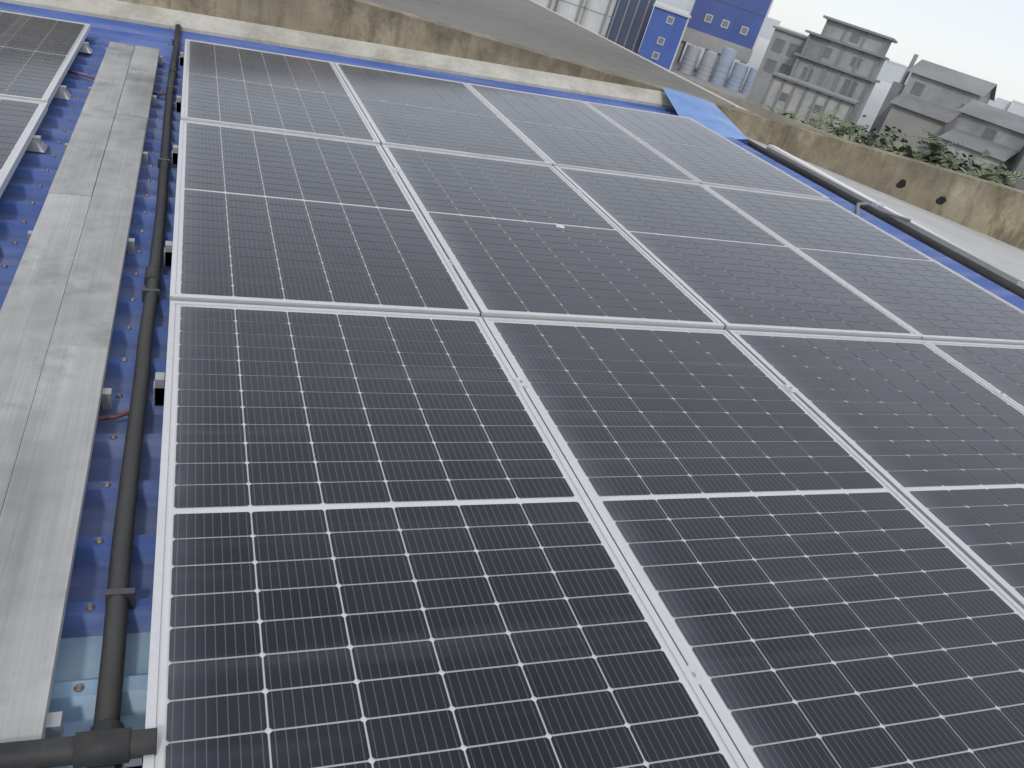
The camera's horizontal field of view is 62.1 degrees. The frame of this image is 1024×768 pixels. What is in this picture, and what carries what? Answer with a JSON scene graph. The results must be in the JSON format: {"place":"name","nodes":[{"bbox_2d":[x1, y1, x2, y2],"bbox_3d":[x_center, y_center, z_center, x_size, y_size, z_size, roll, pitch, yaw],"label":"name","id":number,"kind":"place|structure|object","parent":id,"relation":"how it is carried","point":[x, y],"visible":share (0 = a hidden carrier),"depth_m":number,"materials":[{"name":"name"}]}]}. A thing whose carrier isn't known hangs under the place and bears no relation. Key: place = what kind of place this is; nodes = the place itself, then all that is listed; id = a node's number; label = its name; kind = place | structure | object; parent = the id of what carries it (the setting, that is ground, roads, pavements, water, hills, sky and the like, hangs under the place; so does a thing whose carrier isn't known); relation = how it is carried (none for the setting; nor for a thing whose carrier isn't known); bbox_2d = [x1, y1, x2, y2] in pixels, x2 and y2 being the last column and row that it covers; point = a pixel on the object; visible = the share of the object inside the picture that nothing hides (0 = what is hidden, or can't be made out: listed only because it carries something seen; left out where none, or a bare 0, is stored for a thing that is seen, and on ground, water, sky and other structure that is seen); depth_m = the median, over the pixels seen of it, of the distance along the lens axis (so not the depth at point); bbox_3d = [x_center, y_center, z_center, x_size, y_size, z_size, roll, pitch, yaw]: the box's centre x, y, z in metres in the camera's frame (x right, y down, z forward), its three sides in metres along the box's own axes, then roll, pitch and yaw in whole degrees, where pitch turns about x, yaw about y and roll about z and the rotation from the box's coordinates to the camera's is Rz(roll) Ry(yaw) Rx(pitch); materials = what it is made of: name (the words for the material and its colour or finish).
{"place":"outdoors","nodes":[
{"label":"outdoors","id":0,"kind":"place"},
{"bbox_2d":[555,1,891,141],"bbox_3d":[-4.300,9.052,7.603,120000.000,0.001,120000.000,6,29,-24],"label":"ground","id":1,"kind":"structure","parent":0,"point":[876,98],"depth_m":266.29,"materials":[{"name":"grey concrete"}]},
{"bbox_2d":[532,0,758,94],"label":"silo group","id":2,"kind":"object","parent":1,"relation":"on","point":[595,16],"visible":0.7,"depth_m":159.98,"materials":[{"name":"metal"}]},
{"bbox_2d":[605,0,773,78],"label":"blue factory","id":3,"kind":"structure","parent":1,"relation":"on","point":[716,26],"depth_m":164.01,"materials":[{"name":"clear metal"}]},
{"bbox_2d":[656,0,1023,116],"bbox_3d":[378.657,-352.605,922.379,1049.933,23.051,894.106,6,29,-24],"label":"distant skyline","id":4,"kind":"structure","parent":1,"relation":"on","point":[891,72],"depth_m":906.14},
{"bbox_2d":[745,15,1023,190],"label":"houses","id":5,"kind":"structure","parent":1,"relation":"on","point":[835,64],"depth_m":107.46,"materials":[{"name":"concrete"}]},
{"bbox_2d":[900,54,918,83],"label":"chimney stack","id":6,"kind":"object","parent":5,"relation":"on","point":[911,64],"visible":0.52,"depth_m":109.77,"materials":[{"name":"concrete"}]},
{"bbox_2d":[758,102,1023,187],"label":"bushes","id":7,"kind":"object","parent":1,"relation":"on","point":[936,148],"visible":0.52,"depth_m":91.53,"materials":[{"name":"green plant"}]},
{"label":"factory shed walls","id":8,"kind":"object","parent":1,"relation":"on","visible":0},
{"bbox_2d":[0,2,678,767],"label":"metal roof","id":9,"kind":"structure","parent":8,"relation":"on","point":[22,202],"depth_m":2.66,"materials":[{"name":"paint"}]},
{"bbox_2d":[0,10,92,196],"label":"solar array","id":10,"kind":"object","parent":9,"relation":"on","point":[38,54],"visible":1,"depth_m":4.57,"materials":[{"name":"glass"}]},
{"bbox_2d":[0,42,162,742],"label":"walkway planks","id":11,"kind":"object","parent":9,"relation":"on","point":[58,312],"visible":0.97,"depth_m":2.29,"materials":[{"name":"metal"}]},
{"bbox_2d":[0,21,180,767],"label":"pipe","id":12,"kind":"object","parent":9,"relation":"on","point":[108,740],"visible":1,"depth_m":1.71,"materials":[{"name":"grey"}]},
{"bbox_2d":[68,71,165,420],"bbox_3d":[-1.814,-0.868,3.610,0.595,0.032,3.801,1,31,-21],"label":"cable","id":13,"kind":"object","parent":9,"relation":"on","point":[116,416],"visible":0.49,"depth_m":2.26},
{"bbox_2d":[123,39,1023,767],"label":"solar array","id":14,"kind":"object","parent":9,"relation":"on","point":[509,429],"visible":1,"depth_m":2.44,"materials":[{"name":"glass"}]},
{"bbox_2d":[0,0,1023,249],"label":"parapet wall","id":15,"kind":"structure","parent":8,"relation":"on","point":[364,30],"depth_m":7.81,"materials":[{"name":"concrete"}]},
{"bbox_2d":[367,0,747,110],"bbox_3d":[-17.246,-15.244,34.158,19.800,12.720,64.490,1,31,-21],"label":"road","id":16,"kind":"structure","parent":8,"relation":"on","point":[531,24],"depth_m":10.34,"materials":[{"name":"concrete"}]},
{"bbox_2d":[747,137,1023,278],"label":"concrete ledge","id":17,"kind":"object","parent":8,"relation":"on","point":[1006,257],"depth_m":8.78,"materials":[{"name":"concrete"}]},
{"bbox_2d":[662,87,1023,310],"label":"flashing","id":18,"kind":"object","parent":17,"relation":"on","point":[711,116],"visible":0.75,"depth_m":6.39,"materials":[{"name":"paint"}]},
{"bbox_2d":[748,139,1023,298],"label":"pipe","id":19,"kind":"object","parent":17,"relation":"on","point":[993,273],"visible":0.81,"depth_m":6.36,"materials":[{"name":"metal"}]},
{"bbox_2d":[675,73,837,136],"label":"road","id":20,"kind":"structure","parent":0,"point":[750,107],"depth_m":79.88,"materials":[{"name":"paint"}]},
{"bbox_2d":[767,0,1023,102],"bbox_3d":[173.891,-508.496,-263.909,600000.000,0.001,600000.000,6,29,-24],"label":"sky","id":21,"kind":"structure","parent":0,"point":[982,39],"depth_m":13000.86,"materials":[{"name":"white"}]}
]}

